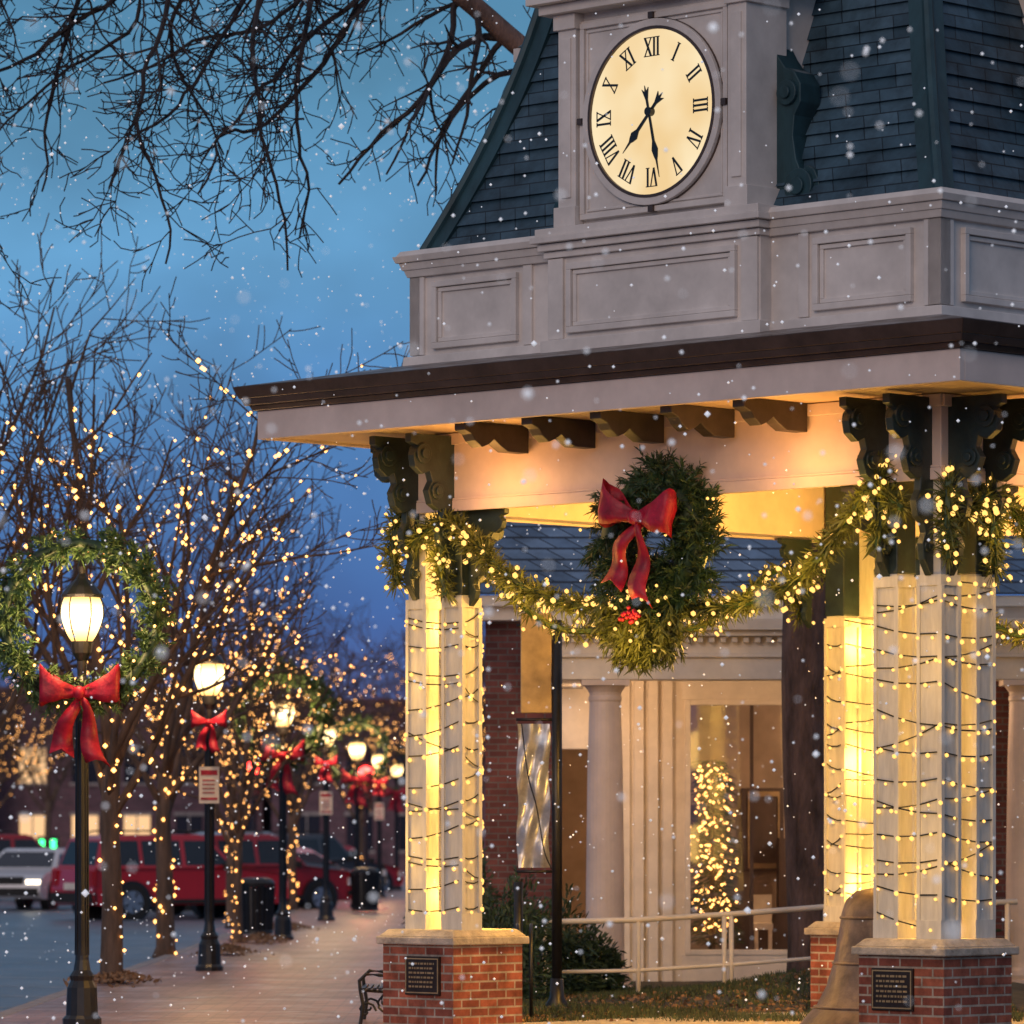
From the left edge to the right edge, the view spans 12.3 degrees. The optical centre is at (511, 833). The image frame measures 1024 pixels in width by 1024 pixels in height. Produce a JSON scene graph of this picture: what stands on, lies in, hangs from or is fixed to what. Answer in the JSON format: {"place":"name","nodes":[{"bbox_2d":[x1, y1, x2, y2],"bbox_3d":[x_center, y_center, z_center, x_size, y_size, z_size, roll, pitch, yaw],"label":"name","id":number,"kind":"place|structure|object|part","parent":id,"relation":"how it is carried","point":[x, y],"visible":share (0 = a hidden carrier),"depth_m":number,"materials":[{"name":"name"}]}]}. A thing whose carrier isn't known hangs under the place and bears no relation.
{"place":"outdoors","nodes":[
{"label":"outdoors","id":0,"kind":"place"},
{"bbox_2d":[37,836,59,847],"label":"traffic light","id":1,"kind":"object","parent":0,"point":[55,842],"visible":0.36,"depth_m":210.95,"materials":[{"name":"green glass"}]},
{"bbox_2d":[0,687,271,847],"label":"distant building","id":2,"kind":"structure","parent":0,"point":[63,807],"depth_m":218.57,"materials":[{"name":"brown brick"}]},
{"bbox_2d":[20,748,149,839],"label":"lit windows","id":3,"kind":"structure","parent":2,"relation":"attached to","point":[39,825],"depth_m":218.53,"materials":[{"name":"yellow glass"}]},
{"bbox_2d":[17,745,248,835],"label":"sills and lintels","id":4,"kind":"structure","parent":2,"relation":"attached to","point":[137,814],"depth_m":218.47,"materials":[{"name":"stone"}]},
{"bbox_2d":[72,748,251,833],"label":"dark windows","id":5,"kind":"structure","parent":2,"relation":"attached to","point":[182,822],"depth_m":218.53,"materials":[{"name":"black glass"}]},
{"bbox_2d":[0,898,275,1011],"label":"road","id":6,"kind":"structure","parent":0,"point":[34,967],"depth_m":76.64,"materials":[{"name":"grey asphalt"}]},
{"bbox_2d":[0,831,44,899],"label":"suv","id":7,"kind":"object","parent":6,"relation":"on","point":[18,840],"visible":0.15,"depth_m":125.36,"materials":[{"name":"paint"}]},
{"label":"windows","id":8,"kind":"part","parent":7,"relation":"part of","materials":[{"name":"black glass"}]},
{"bbox_2d":[0,848,65,909],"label":"moving car","id":9,"kind":"object","parent":6,"relation":"on","point":[28,870],"visible":0.52,"depth_m":110.68,"materials":[{"name":"paint"}]},
{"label":"windows","id":10,"kind":"part","parent":9,"relation":"part of","materials":[{"name":"grey glass"}]},
{"bbox_2d":[0,642,68,806],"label":"street tree","id":11,"kind":"object","parent":6,"relation":"on","point":[2,749],"visible":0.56,"depth_m":150.11,"materials":[{"name":"brown plant"}]},
{"bbox_2d":[0,631,103,847],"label":"distant tree","id":12,"kind":"object","parent":6,"relation":"on","point":[49,803],"visible":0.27,"depth_m":204.87,"materials":[{"name":"brown plant"}]},
{"bbox_2d":[0,156,197,727],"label":"street tree","id":13,"kind":"object","parent":6,"relation":"on","point":[10,705],"visible":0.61,"depth_m":54.54,"materials":[{"name":"brown plant"}]},
{"bbox_2d":[51,830,289,919],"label":"parked suv","id":14,"kind":"object","parent":6,"relation":"on","point":[188,878],"visible":0.48,"depth_m":98.10,"materials":[{"name":"paint"}]},
{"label":"windows","id":15,"kind":"part","parent":14,"relation":"part of","materials":[{"name":"black glass"}]},
{"bbox_2d":[63,515,339,928],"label":"street tree","id":16,"kind":"object","parent":6,"relation":"on","point":[229,856],"visible":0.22,"depth_m":85.93,"materials":[{"name":"brown plant"}]},
{"bbox_2d":[151,830,350,914],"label":"parked suv","id":17,"kind":"object","parent":6,"relation":"on","point":[262,855],"visible":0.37,"depth_m":104.32,"materials":[{"name":"paint"}]},
{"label":"windows","id":18,"kind":"part","parent":17,"relation":"part of","materials":[{"name":"black glass"}]},
{"bbox_2d":[248,758,260,830],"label":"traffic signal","id":19,"kind":"object","parent":6,"relation":"on","point":[255,795],"visible":0.12,"depth_m":115.14,"materials":[{"name":"black metal"}]},
{"bbox_2d":[177,582,405,833],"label":"distant tree","id":20,"kind":"object","parent":6,"relation":"on","point":[297,783],"visible":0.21,"depth_m":174.95,"materials":[{"name":"brown plant"}]},
{"bbox_2d":[259,831,387,886],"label":"parked suv","id":21,"kind":"object","parent":6,"relation":"on","point":[338,851],"visible":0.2,"depth_m":127.71,"materials":[{"name":"paint"}]},
{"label":"windows","id":22,"kind":"part","parent":21,"relation":"part of","materials":[{"name":"black glass"}]},
{"bbox_2d":[296,848,351,900],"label":"parked car","id":23,"kind":"object","parent":6,"relation":"on","point":[313,856],"visible":0.01,"depth_m":117.59,"materials":[{"name":"paint"}]},
{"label":"windows","id":24,"kind":"part","parent":23,"relation":"part of","materials":[{"name":"grey glass"}]},
{"bbox_2d":[343,846,403,890],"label":"parked car","id":25,"kind":"object","parent":6,"relation":"on","point":[394,874],"visible":0.17,"depth_m":136.73,"materials":[{"name":"paint"}]},
{"bbox_2d":[272,699,484,871],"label":"walls","id":26,"kind":"structure","parent":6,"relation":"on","point":[337,818],"depth_m":216.25,"materials":[{"name":"brown brick"}]},
{"bbox_2d":[291,744,405,852],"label":"sills and lintels","id":27,"kind":"structure","parent":26,"relation":"attached to","point":[345,813],"depth_m":216.15,"materials":[{"name":"stone"}]},
{"bbox_2d":[295,747,405,850],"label":"dark windows","id":28,"kind":"structure","parent":26,"relation":"attached to","point":[313,822],"depth_m":216.21,"materials":[{"name":"black glass"}]},
{"bbox_2d":[0,872,483,1023],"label":"brick sidewalk","id":29,"kind":"structure","parent":0,"point":[312,993],"depth_m":52.09,"materials":[{"name":"beige brick"}]},
{"bbox_2d":[0,520,179,1023],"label":"street lamp","id":30,"kind":"object","parent":29,"relation":"on","point":[82,611],"visible":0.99,"depth_m":41.05,"materials":[{"name":"black metal"}]},
{"bbox_2d":[63,969,161,987],"bbox_3d":[-4.432,1.571,52.550,1.122,0.182,3.212,0,0,0],"label":"leaf pile","id":31,"kind":"object","parent":29,"relation":"on","point":[122,975],"visible":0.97,"depth_m":52.02,"materials":[{"name":"brown plant"}]},
{"bbox_2d":[0,372,351,957],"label":"street tree","id":32,"kind":"object","parent":29,"relation":"on","point":[169,785],"visible":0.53,"depth_m":64.97,"materials":[{"name":"brown plant"}]},
{"bbox_2d":[0,215,409,983],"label":"street tree","id":33,"kind":"object","parent":29,"relation":"on","point":[114,751],"visible":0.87,"depth_m":52.46,"materials":[{"name":"brown plant"}]},
{"bbox_2d":[191,630,226,970],"bbox_3d":[-3.649,-0.410,57.297,0.431,4.120,0.368,0,0,0],"label":"street lamp","id":34,"kind":"object","parent":29,"relation":"on","point":[209,959],"visible":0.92,"depth_m":57.23,"materials":[{"name":"black metal"}]},
{"bbox_2d":[188,942,274,956],"bbox_3d":[-3.795,1.563,65.106,1.135,0.188,3.521,0,0,0],"label":"leaf pile","id":35,"kind":"object","parent":29,"relation":"on","point":[231,948],"visible":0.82,"depth_m":64.56,"materials":[{"name":"brown plant"}]},
{"bbox_2d":[105,554,402,942],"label":"street tree","id":36,"kind":"object","parent":29,"relation":"on","point":[239,827],"visible":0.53,"depth_m":71.93,"materials":[{"name":"brown plant"}]},
{"bbox_2d":[242,877,274,933],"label":"litter bin","id":37,"kind":"object","parent":29,"relation":"on","point":[256,912],"visible":0.81,"depth_m":76.78,"materials":[{"name":"black metal"}]},
{"bbox_2d":[226,932,294,945],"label":"leaf pile","id":38,"kind":"object","parent":29,"relation":"on","point":[261,936],"visible":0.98,"depth_m":71.52,"materials":[{"name":"brown plant"}]},
{"bbox_2d":[177,589,386,910],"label":"street tree","id":39,"kind":"object","parent":29,"relation":"on","point":[293,818],"visible":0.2,"depth_m":102.90,"materials":[{"name":"brown plant"}]},
{"bbox_2d":[227,657,339,939],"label":"street lamp","id":40,"kind":"object","parent":29,"relation":"on","point":[284,787],"visible":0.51,"depth_m":73.86,"materials":[{"name":"black metal"}]},
{"bbox_2d":[273,921,318,930],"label":"leaf pile","id":41,"kind":"object","parent":29,"relation":"on","point":[294,925],"visible":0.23,"depth_m":81.59,"materials":[{"name":"brown plant"}]},
{"bbox_2d":[315,724,336,920],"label":"street lamp","id":42,"kind":"object","parent":29,"relation":"on","point":[326,910],"visible":0.71,"depth_m":90.42,"materials":[{"name":"black metal"}]},
{"bbox_2d":[277,603,405,860],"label":"street tree","id":43,"kind":"object","parent":29,"relation":"on","point":[392,753],"visible":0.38,"depth_m":131.82,"materials":[{"name":"brown plant"}]},
{"bbox_2d":[328,713,389,906],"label":"street lamp","id":44,"kind":"object","parent":29,"relation":"on","point":[357,746],"visible":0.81,"depth_m":106.84,"materials":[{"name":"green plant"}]},
{"bbox_2d":[350,867,379,910],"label":"litter bin","id":45,"kind":"object","parent":29,"relation":"on","point":[362,890],"visible":0.98,"depth_m":99.79,"materials":[{"name":"black metal"}]},
{"bbox_2d":[359,750,372,866],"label":"street lamp","id":46,"kind":"object","parent":29,"relation":"on","point":[368,796],"visible":0.54,"depth_m":118.14,"materials":[{"name":"black metal"}]},
{"bbox_2d":[358,969,382,1023],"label":"park bench","id":47,"kind":"object","parent":29,"relation":"on","point":[364,1010],"visible":0.6,"depth_m":41.19,"materials":[{"name":"black metal"}]},
{"bbox_2d":[372,746,387,897],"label":"street lamp","id":48,"kind":"object","parent":29,"relation":"on","point":[379,793],"visible":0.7,"depth_m":123.42,"materials":[{"name":"black metal"}]},
{"bbox_2d":[374,747,405,889],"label":"street lamp","id":49,"kind":"object","parent":29,"relation":"on","point":[395,792],"visible":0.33,"depth_m":139.87,"materials":[{"name":"black metal"}]},
{"bbox_2d":[312,588,484,768],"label":"distant tree","id":50,"kind":"object","parent":29,"relation":"on","point":[483,684],"visible":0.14,"depth_m":119.03,"materials":[{"name":"brown plant"}]},
{"bbox_2d":[360,624,484,789],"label":"distant tree","id":51,"kind":"object","parent":29,"relation":"on","point":[483,731],"visible":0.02,"depth_m":160.73,"materials":[{"name":"brown plant"}]},
{"bbox_2d":[0,0,1023,1023],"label":"falling snow","id":52,"kind":"structure","parent":0,"point":[807,516],"depth_m":29.33,"materials":[{"name":"white snow"}]},
{"bbox_2d":[0,0,1023,698],"label":"sky","id":53,"kind":"structure","parent":0,"point":[351,269],"materials":[{"name":"blue"}]},
{"bbox_2d":[690,705,787,948],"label":"room fittings","id":54,"kind":"object","parent":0,"point":[764,810],"visible":0.47,"depth_m":56.57,"materials":[{"name":"brown wood"}]},
{"bbox_2d":[522,964,1023,1022],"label":"lawn","id":55,"kind":"structure","parent":0,"point":[1018,995],"depth_m":44.93,"materials":[{"name":"plant"}]},
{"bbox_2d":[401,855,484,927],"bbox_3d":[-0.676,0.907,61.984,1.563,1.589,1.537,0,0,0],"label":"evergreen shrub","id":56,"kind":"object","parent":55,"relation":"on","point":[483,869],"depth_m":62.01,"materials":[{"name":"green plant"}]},
{"bbox_2d":[482,840,504,926],"bbox_3d":[-0.583,0.836,51.988,1.323,1.747,1.303,0,0,0],"label":"evergreen shrub","id":57,"kind":"object","parent":55,"relation":"on","point":[490,889],"visible":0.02,"depth_m":51.88,"materials":[{"name":"green plant"}]},
{"bbox_2d":[516,923,532,1016],"bbox_3d":[0.109,1.230,42.300,0.153,0.876,0.596,0,0,0],"label":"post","id":58,"kind":"object","parent":55,"relation":"on","point":[530,967],"visible":0.56,"depth_m":42.05,"materials":[{"name":"black metal"}]},
{"bbox_2d":[482,865,567,1000],"bbox_3d":[-0.022,0.975,46.475,1.155,1.468,1.157,0,0,0],"label":"evergreen shrub","id":59,"kind":"object","parent":55,"relation":"on","point":[503,921],"visible":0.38,"depth_m":46.38,"materials":[{"name":"green plant"}]},
{"bbox_2d":[514,613,568,1006],"bbox_3d":[0.274,-0.210,44.400,0.513,3.720,0.220,0,0,0],"label":"banner sign","id":60,"kind":"object","parent":55,"relation":"on","point":[541,650],"visible":0.94,"depth_m":44.38,"materials":[{"name":"black metal"}]},
{"bbox_2d":[511,883,613,995],"bbox_3d":[0.391,1.129,48.012,1.344,1.270,1.295,0,0,0],"label":"evergreen shrub","id":61,"kind":"object","parent":55,"relation":"on","point":[570,942],"visible":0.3,"depth_m":47.83,"materials":[{"name":"green plant"}]},
{"bbox_2d":[547,923,634,993],"bbox_3d":[0.751,1.314,48.401,1.013,0.876,0.945,0,0,0],"label":"evergreen shrub","id":62,"kind":"object","parent":55,"relation":"on","point":[612,956],"visible":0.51,"depth_m":48.25,"materials":[{"name":"green plant"}]},
{"bbox_2d":[232,0,1023,1023],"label":"clock tower pavilion","id":63,"kind":"structure","parent":55,"relation":"on","point":[774,126],"depth_m":37.05,"materials":[{"name":"white wood"}]},
{"bbox_2d":[577,444,738,679],"bbox_3d":[1.108,-2.148,37.351,1.499,1.882,0.707,0,0,44],"label":"christmas wreath","id":64,"kind":"object","parent":63,"relation":"attached to","point":[675,506],"visible":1,"depth_m":37.18,"materials":[{"name":"green plant"}]},
{"bbox_2d":[562,705,784,949],"bbox_3d":[2.950,-0.140,55.325,5.100,3.620,3.350,0,0,0],"label":"room interior","id":65,"kind":"object","parent":55,"relation":"on","point":[712,724],"visible":0.06,"depth_m":56.90,"materials":[{"name":"beige paint"}]},
{"bbox_2d":[690,760,746,948],"bbox_3d":[2.290,0.348,54.603,0.839,2.403,0.825,0,0,0],"label":"christmas tree","id":66,"kind":"object","parent":65,"relation":"in","point":[711,898],"visible":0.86,"depth_m":54.56,"materials":[{"name":"green plant"}]},
{"bbox_2d":[754,895,772,948],"bbox_3d":[2.890,1.125,54.750,0.220,0.850,0.300,0,0,0],"label":"white chair","id":67,"kind":"object","parent":65,"relation":"in","point":[764,921],"visible":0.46,"depth_m":54.85,"materials":[{"name":"paint"}]},
{"bbox_2d":[748,791,779,867],"bbox_3d":[3.010,-0.050,56.790,0.380,0.920,0.020,0,0,0],"label":"picture frame","id":68,"kind":"object","parent":65,"relation":"attached to","point":[766,793],"visible":0.89,"depth_m":56.78,"materials":[{"name":"brown wood"}]},
{"bbox_2d":[485,621,1008,977],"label":"brick walls","id":69,"kind":"structure","parent":55,"relation":"on","point":[502,657],"depth_m":53.60,"materials":[{"name":"red brick"}]},
{"bbox_2d":[562,681,786,981],"bbox_3d":[2.350,-0.050,53.225,3.700,3.400,0.550,0,0,0],"label":"window surround","id":70,"kind":"object","parent":69,"relation":"attached to","point":[658,717],"visible":0.3,"depth_m":53.00,"materials":[{"name":"beige paint"}]},
{"bbox_2d":[479,595,1023,688],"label":"entablature","id":71,"kind":"structure","parent":69,"relation":"on","point":[752,650],"depth_m":49.75,"materials":[{"name":"white paint"}]},
{"bbox_2d":[480,522,1023,593],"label":"slate roof","id":72,"kind":"structure","parent":71,"relation":"on","point":[556,548],"depth_m":53.88,"materials":[{"name":"stone"}]},
{"bbox_2d":[522,969,1018,1022],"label":"fallen leaves","id":73,"kind":"object","parent":55,"relation":"on","point":[801,1008],"visible":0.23,"depth_m":44.42,"materials":[{"name":"brown plant"}]},
{"bbox_2d":[542,899,1017,993],"bbox_3d":[2.648,1.171,47.000,4.705,1.058,0.056,0,0,0],"label":"metal railing","id":74,"kind":"object","parent":55,"relation":"on","point":[731,915],"visible":0.48,"depth_m":46.98,"materials":[{"name":"beige metal"}]},
{"bbox_2d":[581,680,1023,986],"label":"portico columns","id":75,"kind":"structure","parent":55,"relation":"on","point":[604,857],"depth_m":49.84,"materials":[{"name":"paint"}]},
{"bbox_2d":[800,888,872,1023],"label":"bronze bell","id":76,"kind":"object","parent":55,"relation":"on","point":[838,1002],"visible":0.38,"depth_m":37.26,"materials":[{"name":"metal"}]},
{"bbox_3d":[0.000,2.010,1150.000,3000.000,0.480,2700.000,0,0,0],"label":"ground","id":77,"kind":"structure","parent":0,"visible":0},
{"bbox_2d":[0,871,405,1017],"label":"kerb","id":78,"kind":"structure","parent":77,"relation":"on","point":[13,1010],"depth_m":49.50,"materials":[{"name":"concrete"}]},
{"bbox_2d":[0,0,826,971],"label":"bare oak tree","id":79,"kind":"object","parent":77,"relation":"on","point":[802,692],"visible":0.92,"depth_m":47.79,"materials":[{"name":"brown plant"}]}
]}

